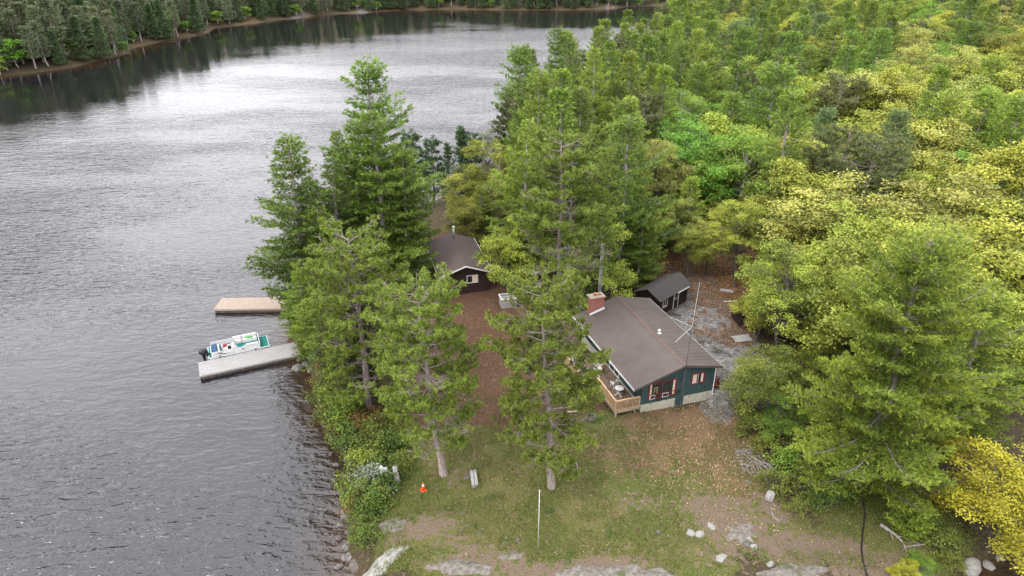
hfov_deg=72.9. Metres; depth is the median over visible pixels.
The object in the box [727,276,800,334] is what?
oak
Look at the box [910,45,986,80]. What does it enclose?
oak
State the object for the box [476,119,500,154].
birch
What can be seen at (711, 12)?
white pine
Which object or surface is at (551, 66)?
white pine
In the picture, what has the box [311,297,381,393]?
red pine
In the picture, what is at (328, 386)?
shrub
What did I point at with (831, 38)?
white pine
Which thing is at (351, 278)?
red pine
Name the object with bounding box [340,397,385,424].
shrub
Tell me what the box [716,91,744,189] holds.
white pine
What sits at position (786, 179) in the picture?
oak
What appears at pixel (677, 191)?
maple
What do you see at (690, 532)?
boulder
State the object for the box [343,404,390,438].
shrub
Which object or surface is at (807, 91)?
oak
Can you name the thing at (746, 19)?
white pine
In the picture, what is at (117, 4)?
pine
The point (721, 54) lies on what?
oak
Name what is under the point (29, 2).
pine
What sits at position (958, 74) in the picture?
oak
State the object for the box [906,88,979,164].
white pine
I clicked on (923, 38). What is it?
oak
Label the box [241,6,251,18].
birch
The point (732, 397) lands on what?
shrub
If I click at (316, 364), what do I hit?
shrub
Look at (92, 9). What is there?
pine
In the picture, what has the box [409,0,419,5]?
spruce
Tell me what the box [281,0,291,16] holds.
spruce
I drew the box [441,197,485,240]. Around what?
maple
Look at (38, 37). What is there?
spruce
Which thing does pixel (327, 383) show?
shrub
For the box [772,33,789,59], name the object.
white pine
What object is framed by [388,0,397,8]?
spruce
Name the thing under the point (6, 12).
pine
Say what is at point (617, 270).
oak
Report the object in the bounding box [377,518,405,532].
rock ledge
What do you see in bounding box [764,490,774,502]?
boulder
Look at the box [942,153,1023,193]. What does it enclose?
oak
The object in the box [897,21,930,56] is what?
oak
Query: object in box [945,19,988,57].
white pine
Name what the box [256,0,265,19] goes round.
spruce
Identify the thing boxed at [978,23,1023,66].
oak
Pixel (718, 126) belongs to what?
oak
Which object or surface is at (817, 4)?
white pine
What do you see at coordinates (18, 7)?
pine
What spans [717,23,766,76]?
white pine
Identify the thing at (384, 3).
spruce
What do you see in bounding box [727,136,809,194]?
oak
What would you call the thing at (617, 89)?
white pine
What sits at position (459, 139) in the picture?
spruce
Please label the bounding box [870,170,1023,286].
oak
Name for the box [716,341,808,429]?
maple
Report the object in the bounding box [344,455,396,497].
shrub
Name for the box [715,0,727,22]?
white pine
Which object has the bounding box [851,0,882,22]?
white pine
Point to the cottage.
(646, 365)
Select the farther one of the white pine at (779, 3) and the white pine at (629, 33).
the white pine at (779, 3)
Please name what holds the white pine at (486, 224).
on the ground at (432, 528)
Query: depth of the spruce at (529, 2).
413.26 m
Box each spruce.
[28,15,51,58]
[48,30,68,64]
[66,15,93,59]
[70,0,93,47]
[89,16,114,57]
[107,7,130,49]
[110,0,135,39]
[131,0,150,34]
[142,3,164,38]
[150,0,161,28]
[152,0,174,37]
[165,0,183,28]
[186,0,207,32]
[200,0,221,20]
[210,0,221,16]
[215,0,222,11]
[222,0,236,21]
[236,0,244,21]
[246,0,257,15]
[253,0,269,16]
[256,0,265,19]
[267,0,277,15]
[273,0,285,14]
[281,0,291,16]
[287,0,301,12]
[309,0,319,13]
[332,0,338,7]
[336,0,348,10]
[364,0,374,9]
[378,0,388,8]
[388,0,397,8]
[397,0,408,7]
[400,128,425,194]
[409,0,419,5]
[418,135,445,207]
[425,0,436,7]
[436,142,459,200]
[451,126,470,200]
[458,131,482,179]
[465,0,473,7]
[475,0,488,7]
[501,0,510,8]
[510,0,519,7]
[525,0,533,7]
[536,0,543,8]
[543,0,552,8]
[561,0,569,6]
[569,0,576,7]
[584,0,592,7]
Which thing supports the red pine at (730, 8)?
on the ground at (432, 528)
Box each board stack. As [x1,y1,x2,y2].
[720,288,732,292]
[731,334,752,341]
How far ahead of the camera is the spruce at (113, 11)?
262.68 m
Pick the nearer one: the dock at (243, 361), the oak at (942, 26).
the dock at (243, 361)
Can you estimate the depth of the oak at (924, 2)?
266.86 m
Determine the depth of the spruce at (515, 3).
413.39 m
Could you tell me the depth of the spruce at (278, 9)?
369.40 m
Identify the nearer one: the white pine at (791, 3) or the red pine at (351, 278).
the red pine at (351, 278)
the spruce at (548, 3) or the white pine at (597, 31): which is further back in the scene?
the spruce at (548, 3)
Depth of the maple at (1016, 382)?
60.42 m
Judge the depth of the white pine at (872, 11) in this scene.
173.95 m
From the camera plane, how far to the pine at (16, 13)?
229.35 m
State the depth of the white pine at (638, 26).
187.61 m
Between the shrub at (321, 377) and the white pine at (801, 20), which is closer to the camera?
the shrub at (321, 377)
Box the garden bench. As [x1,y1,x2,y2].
[469,469,477,487]
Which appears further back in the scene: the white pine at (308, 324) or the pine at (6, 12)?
the pine at (6, 12)
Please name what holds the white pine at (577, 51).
on the ground at (432, 528)
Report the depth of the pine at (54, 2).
236.64 m
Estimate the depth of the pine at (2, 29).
224.77 m
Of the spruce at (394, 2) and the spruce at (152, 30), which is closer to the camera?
the spruce at (152, 30)
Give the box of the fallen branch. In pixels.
[903,542,925,549]
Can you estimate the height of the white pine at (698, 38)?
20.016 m
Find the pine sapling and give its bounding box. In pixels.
[884,494,937,542]
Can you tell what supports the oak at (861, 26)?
on the ground at (432, 528)
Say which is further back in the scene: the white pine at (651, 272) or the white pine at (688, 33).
the white pine at (688, 33)
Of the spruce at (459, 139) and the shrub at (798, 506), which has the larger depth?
the spruce at (459, 139)
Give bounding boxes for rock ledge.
[362,546,408,575]
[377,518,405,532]
[425,559,492,574]
[497,552,523,559]
[555,564,641,575]
[632,568,675,575]
[675,306,731,336]
[704,341,760,370]
[706,388,729,407]
[725,523,755,543]
[756,562,828,575]
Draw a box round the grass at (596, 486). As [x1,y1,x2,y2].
[349,388,965,575]
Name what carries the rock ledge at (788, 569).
on the ground at (432, 528)
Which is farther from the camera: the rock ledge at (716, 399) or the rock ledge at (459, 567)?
the rock ledge at (716, 399)
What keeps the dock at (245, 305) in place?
on the water
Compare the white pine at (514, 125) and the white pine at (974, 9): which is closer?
the white pine at (514, 125)
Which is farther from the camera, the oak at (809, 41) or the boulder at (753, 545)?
the oak at (809, 41)
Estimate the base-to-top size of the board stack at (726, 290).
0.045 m
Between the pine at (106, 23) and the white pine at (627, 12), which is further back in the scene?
the pine at (106, 23)
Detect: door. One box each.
[609,362,618,378]
[673,293,678,307]
[674,396,683,405]
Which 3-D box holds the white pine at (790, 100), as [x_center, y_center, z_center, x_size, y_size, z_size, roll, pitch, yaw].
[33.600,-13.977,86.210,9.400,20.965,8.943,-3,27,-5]
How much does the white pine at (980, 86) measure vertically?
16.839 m
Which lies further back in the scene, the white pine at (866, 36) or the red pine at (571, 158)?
the white pine at (866, 36)
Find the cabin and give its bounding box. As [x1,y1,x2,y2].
[416,226,492,296]
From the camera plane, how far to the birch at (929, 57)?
146.12 m
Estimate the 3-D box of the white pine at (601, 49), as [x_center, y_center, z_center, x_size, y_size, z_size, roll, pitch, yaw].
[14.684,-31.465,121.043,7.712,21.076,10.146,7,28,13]
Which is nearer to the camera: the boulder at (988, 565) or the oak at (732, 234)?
the boulder at (988, 565)
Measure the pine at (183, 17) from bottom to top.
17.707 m
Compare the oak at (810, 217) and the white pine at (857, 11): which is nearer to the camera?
the oak at (810, 217)
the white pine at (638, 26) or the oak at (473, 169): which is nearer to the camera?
the oak at (473, 169)
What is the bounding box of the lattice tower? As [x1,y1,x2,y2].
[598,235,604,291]
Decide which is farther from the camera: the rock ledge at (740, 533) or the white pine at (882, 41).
the white pine at (882, 41)
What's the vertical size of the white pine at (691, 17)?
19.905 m
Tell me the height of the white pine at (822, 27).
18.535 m
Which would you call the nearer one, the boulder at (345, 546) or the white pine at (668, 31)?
the boulder at (345, 546)
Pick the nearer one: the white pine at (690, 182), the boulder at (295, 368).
the boulder at (295, 368)
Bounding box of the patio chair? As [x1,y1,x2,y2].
[610,379,619,389]
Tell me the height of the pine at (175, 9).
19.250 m
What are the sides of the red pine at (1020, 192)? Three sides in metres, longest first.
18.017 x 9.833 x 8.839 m
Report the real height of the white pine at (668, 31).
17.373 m
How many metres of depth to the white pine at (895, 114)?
84.26 m
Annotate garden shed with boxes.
[634,272,692,312]
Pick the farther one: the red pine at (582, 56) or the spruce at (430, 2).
the spruce at (430, 2)
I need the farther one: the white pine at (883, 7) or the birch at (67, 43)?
the birch at (67, 43)
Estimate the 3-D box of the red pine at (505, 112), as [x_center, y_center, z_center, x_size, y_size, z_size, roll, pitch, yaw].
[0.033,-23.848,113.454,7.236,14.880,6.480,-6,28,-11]
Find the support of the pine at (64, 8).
on the ground at (432, 528)
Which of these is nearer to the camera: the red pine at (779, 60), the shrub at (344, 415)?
the shrub at (344, 415)
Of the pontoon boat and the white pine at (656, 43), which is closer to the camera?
the pontoon boat
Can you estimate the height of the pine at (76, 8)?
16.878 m
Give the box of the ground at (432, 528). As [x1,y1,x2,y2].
[0,0,1023,575]
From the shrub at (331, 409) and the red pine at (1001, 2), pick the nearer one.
the shrub at (331, 409)
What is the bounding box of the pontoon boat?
[198,332,269,360]
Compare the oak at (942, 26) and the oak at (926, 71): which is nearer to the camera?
the oak at (926, 71)
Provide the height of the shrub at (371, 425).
3.117 m
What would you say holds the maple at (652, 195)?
on the ground at (432, 528)
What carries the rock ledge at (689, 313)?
on the ground at (432, 528)
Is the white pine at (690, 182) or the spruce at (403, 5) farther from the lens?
the spruce at (403, 5)
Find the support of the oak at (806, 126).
on the ground at (432, 528)
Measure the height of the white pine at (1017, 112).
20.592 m
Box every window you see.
[467,275,477,283]
[648,378,676,399]
[662,299,667,307]
[690,371,705,384]
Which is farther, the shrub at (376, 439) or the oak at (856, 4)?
the oak at (856, 4)
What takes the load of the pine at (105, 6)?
on the ground at (432, 528)
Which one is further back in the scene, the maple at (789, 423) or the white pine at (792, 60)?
the white pine at (792, 60)
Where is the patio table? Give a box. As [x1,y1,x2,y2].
[615,385,623,396]
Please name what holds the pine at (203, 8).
on the ground at (432, 528)
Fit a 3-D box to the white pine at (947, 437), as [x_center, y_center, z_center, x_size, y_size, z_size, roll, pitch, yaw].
[32.648,8.848,53.678,6.646,11.229,6.604,15,30,26]
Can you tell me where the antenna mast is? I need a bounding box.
[671,282,705,406]
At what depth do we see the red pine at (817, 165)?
84.32 m
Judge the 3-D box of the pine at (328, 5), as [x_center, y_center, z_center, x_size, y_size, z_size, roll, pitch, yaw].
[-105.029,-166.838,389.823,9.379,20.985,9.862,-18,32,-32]
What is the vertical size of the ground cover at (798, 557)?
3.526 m
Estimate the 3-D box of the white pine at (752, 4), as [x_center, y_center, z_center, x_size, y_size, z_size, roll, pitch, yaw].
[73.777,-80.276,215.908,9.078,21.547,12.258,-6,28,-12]
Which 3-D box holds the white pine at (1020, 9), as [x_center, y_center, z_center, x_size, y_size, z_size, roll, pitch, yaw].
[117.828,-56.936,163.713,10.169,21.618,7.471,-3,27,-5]
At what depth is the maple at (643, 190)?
90.77 m
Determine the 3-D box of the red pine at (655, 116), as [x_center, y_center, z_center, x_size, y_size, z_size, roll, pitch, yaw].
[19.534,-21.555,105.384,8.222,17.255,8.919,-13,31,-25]
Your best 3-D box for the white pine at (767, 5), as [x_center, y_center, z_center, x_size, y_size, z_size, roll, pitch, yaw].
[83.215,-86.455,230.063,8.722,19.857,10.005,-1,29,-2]
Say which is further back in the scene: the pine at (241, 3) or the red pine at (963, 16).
the pine at (241, 3)
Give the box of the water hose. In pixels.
[858,487,867,575]
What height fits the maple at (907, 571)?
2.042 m
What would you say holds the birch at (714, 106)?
on the ground at (432, 528)
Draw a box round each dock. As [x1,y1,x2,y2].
[198,342,300,379]
[214,297,286,312]
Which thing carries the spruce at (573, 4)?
on the ground at (432, 528)
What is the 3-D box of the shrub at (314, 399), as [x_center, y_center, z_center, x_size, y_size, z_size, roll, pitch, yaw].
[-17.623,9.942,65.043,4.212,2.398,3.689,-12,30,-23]
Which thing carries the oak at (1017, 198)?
on the ground at (432, 528)
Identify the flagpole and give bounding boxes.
[538,490,539,549]
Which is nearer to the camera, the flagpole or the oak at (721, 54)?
the flagpole
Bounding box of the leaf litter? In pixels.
[651,242,784,352]
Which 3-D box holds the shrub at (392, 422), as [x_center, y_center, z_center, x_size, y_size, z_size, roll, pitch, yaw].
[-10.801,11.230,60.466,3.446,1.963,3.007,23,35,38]
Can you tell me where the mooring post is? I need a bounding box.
[379,465,400,485]
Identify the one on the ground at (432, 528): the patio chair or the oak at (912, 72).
the oak at (912, 72)
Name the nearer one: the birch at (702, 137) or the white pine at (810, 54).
the birch at (702, 137)
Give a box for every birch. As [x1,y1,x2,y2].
[0,37,34,66]
[0,56,6,74]
[63,38,77,53]
[116,41,128,52]
[123,30,138,42]
[161,13,182,33]
[181,21,191,32]
[210,11,223,21]
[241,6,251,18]
[289,4,302,14]
[349,0,364,6]
[372,1,381,9]
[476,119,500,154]
[644,123,742,202]
[646,110,734,188]
[653,120,698,162]
[658,87,711,132]
[689,122,780,216]
[694,90,760,123]
[856,63,887,75]
[879,147,1005,208]
[901,2,955,28]
[908,0,938,18]
[912,53,939,66]
[916,43,955,58]
[931,32,977,55]
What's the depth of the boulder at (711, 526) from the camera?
49.06 m
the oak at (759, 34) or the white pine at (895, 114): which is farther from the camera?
the oak at (759, 34)
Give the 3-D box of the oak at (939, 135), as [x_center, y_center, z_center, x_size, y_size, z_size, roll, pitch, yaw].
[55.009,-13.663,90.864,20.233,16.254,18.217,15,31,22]
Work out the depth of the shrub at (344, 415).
60.51 m
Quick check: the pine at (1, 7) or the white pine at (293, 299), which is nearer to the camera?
the white pine at (293, 299)
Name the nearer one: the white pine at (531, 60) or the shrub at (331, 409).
the shrub at (331, 409)
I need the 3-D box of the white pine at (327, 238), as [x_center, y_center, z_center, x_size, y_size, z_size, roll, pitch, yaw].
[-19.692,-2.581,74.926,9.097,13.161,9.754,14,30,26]
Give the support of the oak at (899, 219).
on the ground at (432, 528)
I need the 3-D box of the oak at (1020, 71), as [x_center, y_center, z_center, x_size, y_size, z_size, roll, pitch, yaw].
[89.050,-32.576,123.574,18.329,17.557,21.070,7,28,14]
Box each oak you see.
[436,170,506,221]
[451,138,515,200]
[472,214,535,282]
[475,175,527,230]
[565,221,637,301]
[628,138,699,215]
[651,197,703,258]
[663,201,711,227]
[670,228,708,278]
[672,111,801,211]
[681,219,743,275]
[691,44,744,68]
[699,199,779,286]
[700,181,748,235]
[705,11,738,21]
[714,55,781,109]
[717,16,753,53]
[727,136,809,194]
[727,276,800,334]
[734,0,791,21]
[734,156,883,256]
[734,238,839,352]
[750,26,776,50]
[750,127,849,196]
[750,167,918,280]
[761,115,830,149]
[772,16,812,48]
[772,331,837,395]
[776,75,867,130]
[780,12,812,28]
[795,216,1008,365]
[796,72,905,126]
[797,199,946,350]
[802,35,824,53]
[803,140,840,162]
[804,66,843,98]
[805,0,840,13]
[805,31,872,77]
[808,199,956,280]
[811,108,887,142]
[812,9,855,25]
[817,0,853,12]
[818,99,972,190]
[820,134,913,190]
[821,58,922,111]
[823,0,877,22]
[824,34,869,70]
[829,66,962,125]
[836,207,1023,335]
[847,18,877,34]
[857,169,943,211]
[860,79,979,133]
[861,116,1023,183]
[865,0,914,22]
[868,73,951,131]
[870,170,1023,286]
[880,139,1023,266]
[884,51,921,66]
[887,40,957,78]
[888,27,952,57]
[889,47,935,63]
[893,63,968,90]
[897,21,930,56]
[897,67,948,85]
[907,10,955,38]
[907,19,951,50]
[908,0,932,9]
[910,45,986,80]
[918,43,981,85]
[921,183,1018,283]
[924,0,955,19]
[928,22,953,43]
[929,74,1014,128]
[939,95,1023,151]
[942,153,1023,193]
[949,73,998,89]
[953,45,1005,70]
[953,53,1023,82]
[954,191,1023,345]
[958,265,1023,376]
[961,69,1023,119]
[963,31,1021,60]
[970,58,1023,92]
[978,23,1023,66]
[981,0,1013,13]
[983,25,1010,37]
[984,42,1023,65]
[985,4,1023,30]
[988,0,1020,15]
[999,191,1023,284]
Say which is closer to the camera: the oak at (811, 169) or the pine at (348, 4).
the oak at (811, 169)
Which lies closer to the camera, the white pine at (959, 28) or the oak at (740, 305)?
the oak at (740, 305)
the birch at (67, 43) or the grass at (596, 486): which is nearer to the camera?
the grass at (596, 486)
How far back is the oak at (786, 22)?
197.31 m
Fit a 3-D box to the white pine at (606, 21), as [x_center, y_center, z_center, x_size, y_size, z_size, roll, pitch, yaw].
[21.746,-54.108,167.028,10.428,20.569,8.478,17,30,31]
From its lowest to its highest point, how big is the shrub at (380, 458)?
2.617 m
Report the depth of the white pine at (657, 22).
179.33 m
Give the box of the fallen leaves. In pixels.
[444,315,937,569]
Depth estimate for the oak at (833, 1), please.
268.73 m
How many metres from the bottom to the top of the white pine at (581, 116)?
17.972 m
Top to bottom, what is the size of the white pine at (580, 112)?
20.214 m
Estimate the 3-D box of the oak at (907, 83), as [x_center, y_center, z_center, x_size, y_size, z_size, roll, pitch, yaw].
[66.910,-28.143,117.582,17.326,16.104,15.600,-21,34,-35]
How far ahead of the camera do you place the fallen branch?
48.71 m
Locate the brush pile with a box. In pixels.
[735,448,777,476]
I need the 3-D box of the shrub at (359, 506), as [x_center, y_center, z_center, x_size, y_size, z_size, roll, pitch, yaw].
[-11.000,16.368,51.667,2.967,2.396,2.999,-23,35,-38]
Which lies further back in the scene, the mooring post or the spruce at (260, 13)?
the spruce at (260, 13)
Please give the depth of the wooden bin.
77.49 m
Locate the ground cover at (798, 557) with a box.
[289,324,980,575]
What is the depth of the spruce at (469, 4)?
416.21 m
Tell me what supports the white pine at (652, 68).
on the ground at (432, 528)
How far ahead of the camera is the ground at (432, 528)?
52.48 m
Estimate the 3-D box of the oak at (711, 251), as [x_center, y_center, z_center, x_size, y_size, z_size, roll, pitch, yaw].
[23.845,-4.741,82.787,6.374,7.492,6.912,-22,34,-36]
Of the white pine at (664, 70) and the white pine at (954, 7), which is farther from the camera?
the white pine at (954, 7)
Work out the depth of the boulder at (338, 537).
51.36 m
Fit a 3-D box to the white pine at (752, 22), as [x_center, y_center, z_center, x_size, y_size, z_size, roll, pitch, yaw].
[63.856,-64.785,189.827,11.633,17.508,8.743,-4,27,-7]
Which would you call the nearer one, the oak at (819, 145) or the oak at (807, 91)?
the oak at (819, 145)
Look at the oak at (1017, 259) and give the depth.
61.04 m
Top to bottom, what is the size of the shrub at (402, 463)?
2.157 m
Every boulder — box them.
[291,364,302,371]
[333,563,342,569]
[335,535,342,540]
[340,553,346,561]
[341,513,346,519]
[342,541,349,550]
[346,552,351,561]
[348,558,358,573]
[686,528,694,536]
[695,530,704,537]
[707,522,715,530]
[716,553,727,562]
[749,544,757,549]
[764,490,774,502]
[766,561,773,566]
[963,557,981,575]
[982,560,995,570]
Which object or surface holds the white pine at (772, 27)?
on the ground at (432, 528)
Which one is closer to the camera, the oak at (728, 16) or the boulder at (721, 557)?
the boulder at (721, 557)
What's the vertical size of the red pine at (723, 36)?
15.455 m
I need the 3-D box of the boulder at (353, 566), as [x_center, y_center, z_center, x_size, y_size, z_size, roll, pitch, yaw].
[-10.892,19.813,49.338,1.326,1.016,1.483,16,31,29]
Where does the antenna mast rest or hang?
on the ground at (432, 528)
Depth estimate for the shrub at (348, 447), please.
57.69 m
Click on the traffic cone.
(423, 489)
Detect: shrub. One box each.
[291,341,310,360]
[291,348,318,371]
[301,380,332,409]
[305,368,330,390]
[309,358,325,389]
[309,402,341,427]
[314,380,339,422]
[316,373,362,392]
[318,412,353,441]
[321,400,368,434]
[325,402,370,423]
[326,414,371,452]
[331,458,365,491]
[332,432,373,473]
[334,441,384,487]
[334,473,373,514]
[337,470,396,514]
[337,491,361,515]
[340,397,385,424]
[341,421,401,478]
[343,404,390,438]
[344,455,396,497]
[344,489,384,525]
[344,513,381,545]
[345,519,387,553]
[347,410,405,452]
[350,491,390,521]
[352,447,398,483]
[360,477,401,515]
[366,460,412,503]
[371,424,409,461]
[373,408,403,431]
[385,448,419,473]
[389,426,416,447]
[724,392,761,417]
[731,409,780,444]
[736,254,757,266]
[748,432,787,461]
[749,402,773,422]
[753,466,792,502]
[759,443,802,477]
[776,463,834,504]
[779,495,813,522]
[802,486,836,516]
[806,476,859,504]
[921,525,966,570]
[927,506,943,532]
[937,546,970,574]
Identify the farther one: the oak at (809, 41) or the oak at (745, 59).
the oak at (809, 41)
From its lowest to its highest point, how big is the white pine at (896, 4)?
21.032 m
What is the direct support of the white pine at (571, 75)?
on the ground at (432, 528)
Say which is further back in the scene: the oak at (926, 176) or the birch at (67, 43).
the birch at (67, 43)
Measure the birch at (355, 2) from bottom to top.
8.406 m
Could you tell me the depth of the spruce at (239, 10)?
346.36 m
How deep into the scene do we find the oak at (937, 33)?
175.05 m
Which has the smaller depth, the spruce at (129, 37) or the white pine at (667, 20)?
the white pine at (667, 20)
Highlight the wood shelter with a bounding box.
[731,306,766,327]
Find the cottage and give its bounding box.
[564,292,722,416]
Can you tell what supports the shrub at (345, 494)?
on the ground at (432, 528)
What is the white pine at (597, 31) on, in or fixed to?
on the ground at (432, 528)
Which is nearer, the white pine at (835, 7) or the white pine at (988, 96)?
the white pine at (988, 96)
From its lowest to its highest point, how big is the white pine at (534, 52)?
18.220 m
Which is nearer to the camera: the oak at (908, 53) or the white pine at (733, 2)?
the oak at (908, 53)
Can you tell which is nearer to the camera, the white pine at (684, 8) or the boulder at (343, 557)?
the boulder at (343, 557)
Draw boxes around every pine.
[0,0,23,32]
[0,8,24,63]
[0,12,15,61]
[0,37,12,69]
[7,0,28,45]
[9,0,39,58]
[17,25,41,68]
[22,5,51,62]
[24,0,57,49]
[26,19,56,65]
[34,0,70,58]
[41,4,70,37]
[44,0,71,56]
[57,2,83,44]
[60,0,72,13]
[69,5,90,48]
[81,4,94,42]
[85,5,105,50]
[87,0,109,47]
[96,1,114,46]
[99,9,118,54]
[103,9,123,49]
[107,0,132,25]
[111,0,132,42]
[122,0,134,29]
[126,1,145,40]
[137,0,153,28]
[160,0,165,14]
[162,0,183,14]
[164,0,180,36]
[173,0,189,29]
[187,1,205,31]
[199,0,210,22]
[220,0,233,23]
[231,0,236,17]
[236,0,247,6]
[242,131,356,321]
[277,204,365,310]
[277,270,326,334]
[288,298,322,355]
[290,215,415,411]
[292,154,373,289]
[295,0,307,13]
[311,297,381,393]
[317,0,326,12]
[317,54,449,271]
[320,0,332,10]
[323,129,380,238]
[341,108,431,283]
[344,0,352,9]
[360,261,485,477]
[364,147,442,281]
[468,185,497,238]
[479,261,613,489]
[484,116,562,276]
[490,42,551,151]
[490,95,521,174]
[498,72,561,187]
[500,50,538,120]
[505,80,578,144]
[507,76,526,110]
[508,66,562,214]
[509,121,629,369]
[517,86,590,247]
[520,47,542,99]
[543,26,574,90]
[543,71,589,132]
[547,67,574,129]
[548,36,585,85]
[549,29,584,89]
[554,86,606,214]
[554,160,619,309]
[561,87,601,146]
[562,50,592,82]
[568,46,614,157]
[574,111,687,271]
[583,25,606,82]
[583,46,614,143]
[584,18,613,83]
[588,95,657,227]
[589,40,621,122]
[594,79,629,162]
[595,49,622,120]
[598,32,638,97]
[598,49,651,145]
[598,176,651,292]
[608,95,650,179]
[613,9,638,51]
[616,22,636,79]
[617,29,640,82]
[617,88,666,147]
[621,209,663,289]
[622,32,660,98]
[625,33,644,77]
[629,61,670,134]
[631,47,660,109]
[632,30,680,95]
[633,22,645,58]
[636,35,670,100]
[637,18,650,41]
[638,63,681,152]
[642,12,667,53]
[648,2,670,34]
[653,14,674,62]
[655,0,686,29]
[655,28,673,86]
[661,20,686,94]
[662,41,692,117]
[667,0,692,50]
[671,61,716,120]
[673,25,693,88]
[673,175,705,244]
[674,13,696,79]
[674,28,707,108]
[674,41,727,119]
[678,1,696,31]
[685,16,700,52]
[685,20,723,82]
[686,9,723,67]
[690,5,702,27]
[691,58,733,110]
[696,0,712,25]
[697,37,727,100]
[698,0,726,22]
[703,15,720,40]
[707,57,753,126]
[711,58,826,152]
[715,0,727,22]
[716,19,756,60]
[716,29,728,50]
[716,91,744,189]
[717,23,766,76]
[721,5,740,22]
[726,63,761,102]
[727,0,739,16]
[727,29,755,64]
[728,18,751,48]
[735,18,760,44]
[736,86,777,134]
[738,0,766,32]
[740,88,813,240]
[741,9,775,65]
[747,7,758,64]
[754,0,771,24]
[755,32,777,61]
[758,6,782,46]
[759,0,770,21]
[760,0,792,30]
[760,25,777,56]
[760,53,806,103]
[762,30,813,115]
[762,54,806,137]
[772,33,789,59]
[773,4,790,41]
[775,20,816,54]
[780,212,1012,518]
[781,0,802,21]
[782,13,812,57]
[792,7,810,43]
[798,44,823,87]
[802,0,830,21]
[803,3,814,23]
[803,122,885,193]
[805,12,832,45]
[805,103,841,153]
[806,19,846,79]
[808,71,873,128]
[811,22,833,78]
[812,44,861,85]
[817,130,919,214]
[818,30,867,75]
[827,0,860,31]
[827,3,843,18]
[835,11,852,46]
[840,16,857,44]
[846,30,902,72]
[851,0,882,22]
[851,27,895,72]
[854,0,882,40]
[855,0,869,31]
[856,27,891,65]
[866,107,921,192]
[869,4,905,47]
[871,3,890,27]
[876,0,908,27]
[877,14,904,56]
[879,0,915,27]
[900,343,981,464]
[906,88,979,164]
[908,19,930,30]
[912,63,955,145]
[915,284,1023,453]
[923,0,951,13]
[939,0,989,37]
[941,0,970,23]
[941,17,968,44]
[943,84,1009,160]
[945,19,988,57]
[947,11,978,38]
[955,92,1023,181]
[957,0,987,24]
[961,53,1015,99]
[967,83,995,115]
[968,4,989,42]
[971,1,1002,46]
[987,0,1018,15]
[992,0,1023,47]
[999,186,1023,277]
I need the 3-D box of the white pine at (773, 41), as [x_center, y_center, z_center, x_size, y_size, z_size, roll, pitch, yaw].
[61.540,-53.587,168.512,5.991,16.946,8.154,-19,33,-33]
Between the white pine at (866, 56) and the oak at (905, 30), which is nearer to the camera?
the white pine at (866, 56)
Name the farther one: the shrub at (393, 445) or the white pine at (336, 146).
the white pine at (336, 146)
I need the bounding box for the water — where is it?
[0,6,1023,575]
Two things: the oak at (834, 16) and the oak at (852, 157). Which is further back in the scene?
the oak at (834, 16)
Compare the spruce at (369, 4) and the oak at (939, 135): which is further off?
the spruce at (369, 4)
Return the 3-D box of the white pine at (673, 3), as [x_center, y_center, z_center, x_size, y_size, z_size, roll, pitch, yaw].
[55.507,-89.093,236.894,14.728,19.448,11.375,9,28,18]
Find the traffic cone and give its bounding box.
[420,483,426,492]
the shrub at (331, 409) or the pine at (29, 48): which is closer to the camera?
the shrub at (331, 409)
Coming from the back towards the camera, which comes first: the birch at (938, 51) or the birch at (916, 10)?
the birch at (916, 10)
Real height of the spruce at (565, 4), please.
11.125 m
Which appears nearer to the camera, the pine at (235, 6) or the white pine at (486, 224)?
the white pine at (486, 224)
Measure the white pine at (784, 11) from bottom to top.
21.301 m
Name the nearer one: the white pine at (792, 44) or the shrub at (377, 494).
the shrub at (377, 494)
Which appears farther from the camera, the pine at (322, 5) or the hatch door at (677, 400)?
the pine at (322, 5)
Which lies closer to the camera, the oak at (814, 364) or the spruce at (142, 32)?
the oak at (814, 364)
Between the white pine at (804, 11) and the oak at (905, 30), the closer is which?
the oak at (905, 30)
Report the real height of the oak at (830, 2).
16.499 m
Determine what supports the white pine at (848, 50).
on the ground at (432, 528)
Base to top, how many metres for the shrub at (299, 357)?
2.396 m
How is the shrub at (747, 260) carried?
on the ground at (432, 528)
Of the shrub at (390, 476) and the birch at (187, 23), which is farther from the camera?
the birch at (187, 23)
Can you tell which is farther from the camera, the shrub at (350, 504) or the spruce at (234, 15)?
the spruce at (234, 15)
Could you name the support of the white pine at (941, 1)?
on the ground at (432, 528)
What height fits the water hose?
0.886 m
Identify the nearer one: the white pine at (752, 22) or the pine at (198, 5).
the white pine at (752, 22)
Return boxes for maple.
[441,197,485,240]
[611,185,673,234]
[635,184,669,198]
[649,170,702,201]
[653,212,677,248]
[698,191,735,205]
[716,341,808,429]
[747,281,830,337]
[756,387,810,441]
[758,236,792,263]
[793,303,853,358]
[834,319,890,367]
[884,556,921,575]
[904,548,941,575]
[924,431,1023,575]
[969,429,1023,502]
[996,323,1023,397]
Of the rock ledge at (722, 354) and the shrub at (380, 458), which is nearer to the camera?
the shrub at (380, 458)
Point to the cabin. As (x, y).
(457, 251)
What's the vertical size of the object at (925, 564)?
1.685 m
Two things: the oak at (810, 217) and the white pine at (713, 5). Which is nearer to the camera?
the oak at (810, 217)
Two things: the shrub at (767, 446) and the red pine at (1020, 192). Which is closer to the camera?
the shrub at (767, 446)
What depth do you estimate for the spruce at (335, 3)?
398.38 m
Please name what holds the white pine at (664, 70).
on the ground at (432, 528)
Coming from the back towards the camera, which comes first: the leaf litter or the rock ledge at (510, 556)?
the leaf litter
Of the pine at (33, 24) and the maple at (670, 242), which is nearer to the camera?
the maple at (670, 242)
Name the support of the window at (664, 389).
in the cottage
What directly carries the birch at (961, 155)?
on the ground at (432, 528)
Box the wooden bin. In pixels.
[498,293,516,308]

